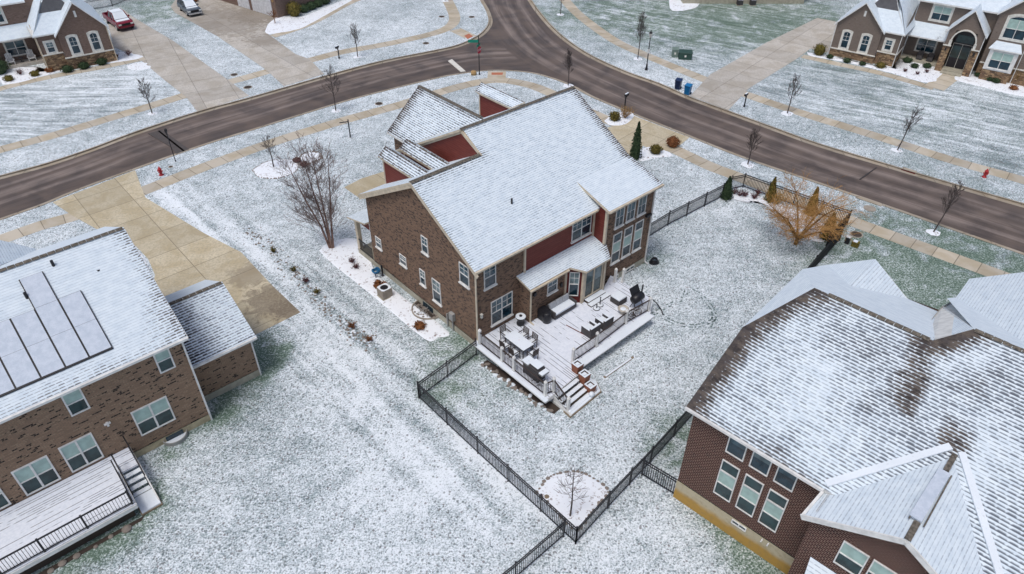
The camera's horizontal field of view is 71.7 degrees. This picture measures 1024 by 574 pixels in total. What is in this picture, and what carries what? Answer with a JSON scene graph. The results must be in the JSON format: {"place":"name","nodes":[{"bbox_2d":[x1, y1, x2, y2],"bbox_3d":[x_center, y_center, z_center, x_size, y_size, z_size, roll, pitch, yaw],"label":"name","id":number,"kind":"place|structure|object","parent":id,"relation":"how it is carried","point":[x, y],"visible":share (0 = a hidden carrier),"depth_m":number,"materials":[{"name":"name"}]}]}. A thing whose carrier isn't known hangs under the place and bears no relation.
{"place":"outdoors","nodes":[
{"label":"outdoors","id":0,"kind":"place"},
{"bbox_2d":[0,57,145,90],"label":"garden path","id":1,"kind":"structure","parent":0,"point":[8,86],"depth_m":77.98,"materials":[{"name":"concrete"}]},
{"bbox_2d":[0,93,186,152],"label":"sidewalk","id":2,"kind":"structure","parent":0,"point":[76,128],"depth_m":68.02,"materials":[{"name":"concrete"}]},
{"bbox_2d":[53,170,299,334],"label":"driveway","id":3,"kind":"structure","parent":0,"point":[178,253],"depth_m":51.80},
{"bbox_2d":[108,9,248,110],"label":"driveway","id":4,"kind":"structure","parent":0,"point":[197,83],"depth_m":79.73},
{"bbox_2d":[102,8,134,30],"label":"pickup truck","id":5,"kind":"object","parent":4,"relation":"on","point":[118,18],"visible":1,"depth_m":88.96,"materials":[{"name":"red metal"}]},
{"bbox_2d":[171,0,323,85],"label":"driveway","id":6,"kind":"structure","parent":0,"point":[241,29],"depth_m":87.32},
{"bbox_2d":[177,0,201,15],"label":"parked car","id":7,"kind":"object","parent":6,"relation":"on","point":[189,7],"visible":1,"depth_m":93.56,"materials":[{"name":"white metal"}]},
{"bbox_2d":[270,0,359,36],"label":"garden path","id":8,"kind":"structure","parent":0,"point":[321,18],"depth_m":92.83,"materials":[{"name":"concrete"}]},
{"bbox_2d":[228,0,459,83],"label":"sidewalk","id":9,"kind":"structure","parent":0,"point":[453,14],"depth_m":85.89,"materials":[{"name":"concrete"}]},
{"bbox_2d":[0,78,1010,275],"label":"sidewalk","id":10,"kind":"structure","parent":0,"point":[889,235],"depth_m":60.49,"materials":[{"name":"concrete"}]},
{"bbox_2d":[0,0,1023,573],"bbox_3d":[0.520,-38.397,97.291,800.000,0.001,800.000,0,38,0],"label":"lawn","id":11,"kind":"structure","parent":0,"point":[320,444],"depth_m":46.47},
{"bbox_2d":[0,0,117,71],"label":"brick house","id":12,"kind":"structure","parent":11,"relation":"on","point":[48,32],"depth_m":77.78,"materials":[{"name":"brick"}]},
{"bbox_2d":[2,39,28,57],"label":"window","id":13,"kind":"structure","parent":12,"relation":"in","point":[15,48],"depth_m":79.34,"materials":[{"name":"grey glass"}]},
{"bbox_2d":[42,39,57,53],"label":"window","id":14,"kind":"structure","parent":12,"relation":"in","point":[50,47],"depth_m":77.05,"materials":[{"name":"white glass"}]},
{"bbox_2d":[65,34,83,55],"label":"window","id":15,"kind":"structure","parent":12,"relation":"in","point":[72,40],"depth_m":77.82,"materials":[{"name":"white glass"}]},
{"bbox_2d":[86,30,103,51],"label":"window","id":16,"kind":"structure","parent":12,"relation":"in","point":[93,36],"depth_m":78.80,"materials":[{"name":"white glass"}]},
{"bbox_2d":[0,52,142,83],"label":"garden bed","id":17,"kind":"object","parent":11,"relation":"on","point":[26,70],"visible":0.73,"depth_m":78.31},
{"bbox_2d":[0,436,162,573],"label":"wooden deck","id":18,"kind":"structure","parent":11,"relation":"on","point":[47,526],"depth_m":33.32,"materials":[{"name":"white wood"}]},
{"bbox_2d":[38,515,144,573],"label":"rock border","id":19,"kind":"object","parent":11,"relation":"on","point":[77,555],"visible":1,"depth_m":32.91,"materials":[{"name":"stone"}]},
{"bbox_2d":[0,227,261,511],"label":"brick house","id":20,"kind":"structure","parent":11,"relation":"on","point":[169,364],"depth_m":34.95,"materials":[{"name":"brown brick"}]},
{"bbox_2d":[11,455,60,495],"bbox_3d":[-22.600,8.964,33.670,1.520,1.800,0.075,-28,46,-31],"label":"window","id":21,"kind":"structure","parent":20,"relation":"in","point":[36,475],"depth_m":33.66,"materials":[{"name":"white glass"}]},
{"bbox_2d":[0,271,112,396],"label":"solar array","id":22,"kind":"object","parent":20,"relation":"on","point":[51,333],"visible":1,"depth_m":33.00,"materials":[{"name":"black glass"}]},
{"bbox_2d":[61,389,90,416],"bbox_3d":[-20.471,5.374,33.209,0.850,1.450,0.075,-28,46,-31],"label":"window","id":23,"kind":"structure","parent":20,"relation":"in","point":[76,403],"depth_m":33.24,"materials":[{"name":"green glass"}]},
{"bbox_2d":[58,432,103,472],"bbox_3d":[-21.080,8.108,34.695,1.500,1.850,0.075,-28,46,-31],"label":"window","id":24,"kind":"structure","parent":20,"relation":"in","point":[79,453],"depth_m":34.69,"materials":[{"name":"white glass"}]},
{"bbox_2d":[130,396,175,435],"bbox_3d":[-18.450,6.638,36.478,1.780,1.780,0.075,-28,46,-31],"label":"window","id":25,"kind":"structure","parent":20,"relation":"in","point":[158,413],"depth_m":36.48,"materials":[{"name":"white glass"}]},
{"bbox_2d":[153,349,175,373],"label":"window","id":26,"kind":"structure","parent":20,"relation":"in","point":[164,361],"depth_m":35.38,"materials":[{"name":"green glass"}]},
{"bbox_2d":[136,76,156,114],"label":"street tree","id":27,"kind":"object","parent":11,"relation":"on","point":[142,91],"visible":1,"depth_m":68.82,"materials":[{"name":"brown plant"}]},
{"bbox_2d":[163,429,187,446],"bbox_3d":[-17.892,8.097,37.805,1.290,0.410,0.578,-28,46,-31],"label":"window well","id":28,"kind":"object","parent":11,"relation":"on","point":[178,437],"depth_m":37.83,"materials":[{"name":"grey plastic"}]},
{"bbox_2d":[221,0,313,17],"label":"brick house","id":29,"kind":"structure","parent":11,"relation":"on","point":[268,6],"depth_m":93.90,"materials":[{"name":"brown brick"}]},
{"bbox_2d":[251,0,272,15],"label":"garage door","id":30,"kind":"structure","parent":29,"relation":"in","point":[262,6],"depth_m":93.95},
{"bbox_2d":[252,159,298,178],"bbox_3d":[-20.487,-10.252,61.337,4.000,0.115,3.536,0,38,0],"label":"garden bed","id":31,"kind":"object","parent":11,"relation":"on","point":[265,170],"visible":0.79,"depth_m":61.11,"materials":[{"name":"snow"}]},
{"bbox_2d":[265,0,351,33],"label":"garden bed","id":32,"kind":"object","parent":11,"relation":"on","point":[284,24],"visible":0.98,"depth_m":92.36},
{"bbox_2d":[285,1,301,16],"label":"round shrub","id":33,"kind":"object","parent":32,"relation":"on","point":[294,9],"visible":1,"depth_m":93.02,"materials":[{"name":"green plant"}]},
{"bbox_2d":[241,225,381,351],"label":"rock swale","id":34,"kind":"structure","parent":11,"relation":"on","point":[353,332],"depth_m":47.34,"materials":[{"name":"stone"}]},
{"bbox_2d":[317,65,340,112],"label":"street tree","id":35,"kind":"object","parent":11,"relation":"on","point":[335,110],"visible":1,"depth_m":69.00,"materials":[{"name":"brown plant"}]},
{"bbox_2d":[344,172,384,198],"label":"front walk","id":36,"kind":"structure","parent":11,"relation":"on","point":[361,185],"depth_m":59.31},
{"bbox_2d":[319,238,448,340],"bbox_3d":[-8.913,-0.072,48.497,3.223,0.102,14.207,-25,45,-29],"label":"garden bed","id":37,"kind":"object","parent":11,"relation":"on","point":[341,252],"visible":0.84,"depth_m":48.84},
{"bbox_2d":[270,132,349,248],"bbox_3d":[-13.708,-6.532,49.502,5.346,9.040,4.688,-13,40,-16],"label":"birch tree","id":38,"kind":"object","parent":37,"relation":"on","point":[329,241],"visible":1,"depth_m":49.16,"materials":[{"name":"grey plant"}]},
{"bbox_2d":[377,283,392,300],"bbox_3d":[-8.524,0.296,47.412,0.840,0.810,0.840,-29,47,-32],"label":"condenser unit","id":39,"kind":"object","parent":11,"relation":"on","point":[384,291],"visible":1,"depth_m":47.20,"materials":[{"name":"metal"}]},
{"bbox_2d":[411,300,438,319],"bbox_3d":[-5.879,1.542,46.196,1.184,0.460,2.260,-29,47,-32],"label":"window well","id":40,"kind":"object","parent":11,"relation":"on","point":[425,308],"depth_m":46.30,"materials":[{"name":"metal"}]},
{"bbox_2d":[418,338,476,396],"bbox_3d":[-3.713,4.723,41.378,0.140,1.360,4.845,29,46,31],"label":"picket fence","id":41,"kind":"object","parent":11,"relation":"on","point":[446,364],"visible":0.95,"depth_m":41.35,"materials":[{"name":"black metal"}]},
{"bbox_2d":[416,381,576,541],"bbox_3d":[-1.174,8.664,36.390,0.151,1.360,12.456,-29,47,-32],"label":"picket fence","id":42,"kind":"object","parent":11,"relation":"on","point":[420,389],"visible":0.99,"depth_m":36.05,"materials":[{"name":"black metal"}]},
{"bbox_2d":[347,82,663,347],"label":"brick house","id":43,"kind":"structure","parent":11,"relation":"on","point":[501,208],"depth_m":44.71,"materials":[{"name":"red"}]},
{"bbox_2d":[431,278,442,307],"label":"window","id":44,"kind":"structure","parent":43,"relation":"in","point":[436,288],"depth_m":44.66,"materials":[{"name":"white glass"}]},
{"bbox_2d":[458,261,469,289],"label":"window","id":45,"kind":"structure","parent":43,"relation":"in","point":[463,270],"depth_m":41.08,"materials":[{"name":"white glass"}]},
{"bbox_2d":[483,265,497,291],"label":"window","id":46,"kind":"structure","parent":43,"relation":"in","point":[489,274],"depth_m":41.24,"materials":[{"name":"grey glass"}]},
{"bbox_2d":[490,291,513,327],"bbox_3d":[-0.609,1.352,43.420,1.840,1.940,0.130,-29,47,-32],"label":"window","id":47,"kind":"structure","parent":43,"relation":"in","point":[502,307],"depth_m":43.47,"materials":[{"name":"grey glass"}]},
{"bbox_2d":[568,272,579,295],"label":"window","id":48,"kind":"structure","parent":43,"relation":"in","point":[574,277],"depth_m":45.11,"materials":[{"name":"white glass"}]},
{"bbox_2d":[570,215,591,243],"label":"window","id":49,"kind":"structure","parent":43,"relation":"in","point":[581,229],"depth_m":45.23,"materials":[{"name":"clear glass"}]},
{"bbox_2d":[584,264,603,298],"bbox_3d":[5.247,-0.413,45.753,1.650,2.200,0.075,-29,47,-32],"label":"patio door","id":50,"kind":"structure","parent":43,"relation":"in","point":[593,280],"depth_m":45.83,"materials":[{"name":"grey glass"}]},
{"bbox_2d":[609,231,622,265],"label":"window","id":51,"kind":"structure","parent":43,"relation":"in","point":[616,245],"depth_m":47.27,"materials":[{"name":"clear glass"}]},
{"bbox_2d":[613,207,624,229],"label":"window","id":52,"kind":"structure","parent":43,"relation":"in","point":[619,219],"depth_m":45.83,"materials":[{"name":"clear glass"}]},
{"bbox_2d":[620,225,632,259],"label":"window","id":53,"kind":"structure","parent":43,"relation":"in","point":[627,238],"depth_m":47.87,"materials":[{"name":"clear glass"}]},
{"bbox_2d":[625,201,635,223],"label":"window","id":54,"kind":"structure","parent":43,"relation":"in","point":[630,214],"depth_m":46.40,"materials":[{"name":"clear glass"}]},
{"bbox_2d":[631,219,643,253],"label":"window","id":55,"kind":"structure","parent":43,"relation":"in","point":[639,225],"depth_m":48.43,"materials":[{"name":"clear glass"}]},
{"bbox_2d":[480,360,559,415],"bbox_3d":[0.257,5.792,41.098,5.861,0.122,0.960,29,47,32],"label":"rock border","id":56,"kind":"object","parent":11,"relation":"on","point":[504,376],"visible":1,"depth_m":41.10,"materials":[{"name":"stone"}]},
{"bbox_2d":[502,519,565,573],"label":"picket fence","id":57,"kind":"object","parent":11,"relation":"on","point":[535,548],"visible":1,"depth_m":32.13,"materials":[{"name":"black metal"}]},
{"bbox_2d":[474,268,654,417],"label":"wooden deck","id":58,"kind":"structure","parent":11,"relation":"on","point":[561,346],"depth_m":42.82,"materials":[{"name":"white wood"}]},
{"bbox_2d":[504,330,533,358],"bbox_3d":[0.415,3.442,42.284,0.880,0.790,1.720,-29,47,-32],"label":"patio table","id":59,"kind":"object","parent":58,"relation":"on","point":[519,340],"visible":0.94,"depth_m":41.96,"materials":[{"name":"metal"}]},
{"bbox_2d":[521,355,548,382],"bbox_3d":[1.327,4.710,40.410,0.610,1.117,1.700,-29,47,-32],"label":"gas grill","id":60,"kind":"object","parent":58,"relation":"on","point":[536,367],"visible":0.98,"depth_m":40.07,"materials":[{"name":"metal"}]},
{"bbox_2d":[537,305,551,323],"bbox_3d":[2.088,1.778,44.418,0.640,0.780,0.915,-29,47,-32],"label":"storage barrel","id":61,"kind":"object","parent":58,"relation":"on","point":[544,316],"visible":1,"depth_m":44.24,"materials":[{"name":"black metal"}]},
{"bbox_2d":[546,293,576,318],"bbox_3d":[3.145,1.171,45.070,1.960,0.777,0.840,-29,47,-32],"label":"outdoor sofa","id":62,"kind":"object","parent":58,"relation":"on","point":[562,305],"visible":0.89,"depth_m":45.00,"materials":[{"name":"wicker"}]},
{"bbox_2d":[581,320,600,338],"bbox_3d":[4.839,2.511,43.426,0.850,0.760,0.820,-29,47,-32],"label":"wicker armchair","id":63,"kind":"object","parent":58,"relation":"on","point":[590,329],"visible":1,"depth_m":43.25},
{"bbox_2d":[595,312,613,329],"bbox_3d":[5.730,2.063,44.002,0.800,0.760,0.820,-29,47,-32],"label":"wicker armchair","id":64,"kind":"object","parent":58,"relation":"on","point":[605,320],"visible":0.98,"depth_m":43.79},
{"bbox_2d":[610,291,626,305],"bbox_3d":[6.916,0.740,45.950,0.760,0.480,0.760,-29,47,-32],"label":"ottoman","id":65,"kind":"object","parent":58,"relation":"on","point":[617,298],"visible":1,"depth_m":45.76,"materials":[{"name":"wicker"}]},
{"bbox_2d":[629,284,644,306],"bbox_3d":[8.026,0.629,45.383,1.050,1.461,0.746,-29,47,-32],"label":"smoker grill","id":66,"kind":"object","parent":58,"relation":"on","point":[637,295],"visible":0.99,"depth_m":45.10,"materials":[{"name":"black metal"}]},
{"bbox_2d":[535,470,608,529],"bbox_3d":[2.915,10.325,35.350,3.176,0.133,3.223,27,45,29],"label":"garden bed","id":67,"kind":"object","parent":11,"relation":"on","point":[596,491],"visible":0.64,"depth_m":35.32,"materials":[{"name":"snow"}]},
{"bbox_2d":[555,460,588,515],"bbox_3d":[2.819,9.628,33.277,1.639,3.834,1.681,9,39,11],"label":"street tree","id":68,"kind":"object","parent":67,"relation":"on","point":[572,491],"visible":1,"depth_m":32.92,"materials":[{"name":"brown plant"}]},
{"bbox_2d":[605,112,633,125],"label":"garden bed","id":69,"kind":"object","parent":11,"relation":"on","point":[623,120],"visible":0.71,"depth_m":69.12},
{"bbox_2d":[630,121,642,160],"bbox_3d":[10.994,-12.875,62.124,1.276,3.635,1.302,16,41,19],"label":"conifer","id":70,"kind":"object","parent":11,"relation":"on","point":[636,149],"visible":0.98,"depth_m":62.14,"materials":[{"name":"green plant"}]},
{"bbox_2d":[633,11,647,60],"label":"street tree","id":71,"kind":"object","parent":11,"relation":"on","point":[640,34],"visible":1,"depth_m":80.16,"materials":[{"name":"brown plant"}]},
{"bbox_2d":[639,147,671,160],"bbox_3d":[12.587,-12.125,63.978,3.367,0.090,2.277,-12,40,-15],"label":"garden bed","id":72,"kind":"object","parent":11,"relation":"on","point":[646,153],"visible":0.68,"depth_m":63.65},
{"bbox_2d":[641,458,679,493],"bbox_3d":[7.424,9.508,35.380,2.118,1.360,0.126,27,45,29],"label":"picket fence","id":73,"kind":"object","parent":11,"relation":"on","point":[652,466],"visible":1,"depth_m":35.42,"materials":[{"name":"black metal"}]},
{"bbox_2d":[669,0,698,10],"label":"garden bed","id":74,"kind":"object","parent":11,"relation":"on","point":[676,5],"visible":0.91,"depth_m":98.17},
{"bbox_2d":[649,174,745,235],"bbox_3d":[14.621,-6.647,55.957,11.921,1.360,0.528,-27,46,-30],"label":"picket fence","id":75,"kind":"object","parent":11,"relation":"on","point":[686,210],"visible":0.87,"depth_m":55.51,"materials":[{"name":"black metal"}]},
{"bbox_2d":[575,228,842,543],"bbox_3d":[13.828,3.793,42.687,0.376,1.360,33.277,28,46,31],"label":"picket fence","id":76,"kind":"object","parent":11,"relation":"on","point":[820,256],"visible":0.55,"depth_m":36.02,"materials":[{"name":"black metal"}]},
{"bbox_2d":[681,0,803,3],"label":"beige house","id":77,"kind":"structure","parent":11,"relation":"on","point":[746,1],"depth_m":98.94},
{"bbox_2d":[741,127,763,167],"bbox_3d":[20.643,-12.063,61.160,1.657,3.594,1.467,-30,47,-33],"label":"street tree","id":78,"kind":"object","parent":11,"relation":"on","point":[747,164],"visible":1,"depth_m":61.13,"materials":[{"name":"brown plant"}]},
{"bbox_2d":[732,192,824,241],"bbox_3d":[21.319,-5.801,56.006,2.908,0.090,8.892,-26,45,-30],"label":"garden bed","id":79,"kind":"object","parent":11,"relation":"on","point":[747,198],"visible":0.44,"depth_m":57.05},
{"bbox_2d":[720,176,733,201],"bbox_3d":[17.437,-8.042,57.233,1.086,2.105,1.180,28,46,31],"label":"conifer","id":80,"kind":"object","parent":79,"relation":"on","point":[727,193],"visible":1,"depth_m":57.19,"materials":[{"name":"green plant"}]},
{"bbox_2d":[781,72,801,115],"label":"street tree","id":81,"kind":"object","parent":11,"relation":"on","point":[787,113],"visible":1,"depth_m":69.28,"materials":[{"name":"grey plant"}]},
{"bbox_2d":[742,173,850,220],"bbox_3d":[22.585,-7.108,56.601,8.800,1.360,0.127,28,46,31],"label":"picket fence","id":82,"kind":"object","parent":11,"relation":"on","point":[746,177],"visible":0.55,"depth_m":56.92,"materials":[{"name":"black metal"}]},
{"bbox_2d":[755,170,870,244],"bbox_3d":[21.571,-5.314,51.327,8.036,5.188,7.388,0,38,0],"label":"golden tree","id":83,"kind":"object","parent":11,"relation":"on","point":[806,228],"visible":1,"depth_m":51.04,"materials":[{"name":"plant"}]},
{"bbox_2d":[673,259,1023,573],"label":"brick house","id":84,"kind":"structure","parent":11,"relation":"on","point":[862,417],"depth_m":29.18,"materials":[{"name":"brown brick"}]},
{"bbox_2d":[713,459,740,502],"bbox_3d":[9.691,8.769,32.019,0.860,2.400,0.075,30,47,32],"label":"window","id":85,"kind":"structure","parent":84,"relation":"in","point":[728,474],"depth_m":31.99,"materials":[{"name":"grey glass"}]},
{"bbox_2d":[725,437,746,461],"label":"window","id":86,"kind":"structure","parent":84,"relation":"in","point":[734,448],"depth_m":30.66,"materials":[{"name":"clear glass"}]},
{"bbox_2d":[735,473,763,517],"bbox_3d":[10.522,9.255,31.408,0.860,2.400,0.075,30,47,32],"label":"window","id":87,"kind":"structure","parent":84,"relation":"in","point":[751,489],"depth_m":31.39,"materials":[{"name":"grey glass"}]},
{"bbox_2d":[749,451,771,476],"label":"window","id":88,"kind":"structure","parent":84,"relation":"in","point":[758,463],"depth_m":30.05,"materials":[{"name":"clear glass"}]},
{"bbox_2d":[757,488,788,532],"bbox_3d":[11.344,9.735,30.803,0.860,2.400,0.075,30,47,32],"label":"window","id":89,"kind":"structure","parent":84,"relation":"in","point":[775,504],"depth_m":30.78,"materials":[{"name":"grey glass"}]},
{"bbox_2d":[773,467,797,492],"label":"window","id":90,"kind":"structure","parent":84,"relation":"in","point":[782,477],"depth_m":29.45,"materials":[{"name":"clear glass"}]},
{"bbox_2d":[833,540,869,573],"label":"window","id":91,"kind":"structure","parent":84,"relation":"in","point":[848,557],"depth_m":26.97,"materials":[{"name":"grey glass"}]},
{"bbox_2d":[866,559,896,573],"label":"window","id":92,"kind":"structure","parent":84,"relation":"in","point":[876,567],"depth_m":26.22,"materials":[{"name":"green glass"}]},
{"bbox_2d":[807,52,941,82],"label":"garden bed","id":93,"kind":"object","parent":11,"relation":"on","point":[923,75],"visible":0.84,"depth_m":79.77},
{"bbox_2d":[891,107,924,151],"bbox_3d":[35.452,-14.207,63.216,1.783,4.566,1.146,0,38,0],"label":"street tree","id":94,"kind":"object","parent":11,"relation":"on","point":[908,126],"visible":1,"depth_m":62.98,"materials":[{"name":"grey plant"}]},
{"bbox_2d":[828,0,1023,85],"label":"brick house","id":95,"kind":"structure","parent":11,"relation":"on","point":[965,38],"depth_m":78.82,"materials":[{"name":"brick"}]},
{"bbox_2d":[838,29,852,49],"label":"window","id":96,"kind":"structure","parent":95,"relation":"in","point":[846,36],"depth_m":81.74,"materials":[{"name":"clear glass"}]},
{"bbox_2d":[856,33,872,53],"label":"window","id":97,"kind":"structure","parent":95,"relation":"in","point":[865,40],"depth_m":80.75,"materials":[{"name":"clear glass"}]},
{"bbox_2d":[914,38,937,53],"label":"window","id":98,"kind":"structure","parent":95,"relation":"in","point":[928,46],"depth_m":81.47,"materials":[{"name":"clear glass"}]},
{"bbox_2d":[928,4,954,23],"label":"window","id":99,"kind":"structure","parent":95,"relation":"in","point":[939,13],"depth_m":79.03,"materials":[{"name":"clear glass"}]},
{"bbox_2d":[944,31,977,69],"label":"front door","id":100,"kind":"structure","parent":95,"relation":"in","point":[960,51],"depth_m":78.49,"materials":[{"name":"black glass"}]},
{"bbox_2d":[986,51,1014,71],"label":"window","id":101,"kind":"structure","parent":95,"relation":"in","point":[1000,61],"depth_m":75.91,"materials":[{"name":"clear glass"}]},
{"bbox_2d":[998,14,1023,43],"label":"window","id":102,"kind":"structure","parent":95,"relation":"in","point":[1013,29],"depth_m":74.41,"materials":[{"name":"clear glass"}]},
{"bbox_2d":[926,179,966,235],"bbox_3d":[32.370,-6.000,52.711,1.555,4.636,1.246,0,38,0],"label":"street tree","id":103,"kind":"object","parent":11,"relation":"on","point":[934,232],"visible":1,"depth_m":52.50,"materials":[{"name":"brown plant"}]},
{"bbox_2d":[954,74,1023,96],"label":"garden bed","id":104,"kind":"object","parent":11,"relation":"on","point":[972,79],"visible":0.82,"depth_m":76.63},
{"bbox_2d":[0,0,1023,252],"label":"road","id":105,"kind":"structure","parent":0,"point":[520,36],"depth_m":68.04,"materials":[{"name":"asphalt"}]},
{"bbox_2d":[148,130,188,153],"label":"road patch","id":106,"kind":"object","parent":105,"relation":"on","point":[159,136],"visible":0.82,"depth_m":65.58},
{"bbox_2d":[0,0,492,178],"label":"kerb","id":107,"kind":"structure","parent":105,"relation":"on","point":[152,127],"depth_m":71.91,"materials":[{"name":"concrete"}]},
{"bbox_2d":[0,70,1023,254],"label":"kerb","id":108,"kind":"structure","parent":105,"relation":"on","point":[722,149],"depth_m":62.85,"materials":[{"name":"concrete"}]},
{"bbox_2d":[528,0,1023,207],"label":"kerb","id":109,"kind":"structure","parent":105,"relation":"on","point":[786,133],"depth_m":67.91,"materials":[{"name":"concrete"}]},
{"bbox_2d":[608,116,688,154],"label":"driveway","id":110,"kind":"structure","parent":0,"point":[652,134],"depth_m":66.87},
{"bbox_2d":[690,18,837,109],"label":"driveway","id":111,"kind":"structure","parent":0,"point":[728,86],"depth_m":81.29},
{"bbox_2d":[560,0,1023,183],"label":"sidewalk","id":112,"kind":"structure","parent":0,"point":[573,9],"depth_m":70.16,"materials":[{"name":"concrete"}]},
{"bbox_2d":[801,55,932,89],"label":"garden path","id":113,"kind":"structure","parent":0,"point":[900,78],"depth_m":79.73,"materials":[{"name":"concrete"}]},
{"bbox_2d":[924,74,956,90],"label":"garden path","id":114,"kind":"structure","parent":0,"point":[943,82],"depth_m":77.07,"materials":[{"name":"concrete"}]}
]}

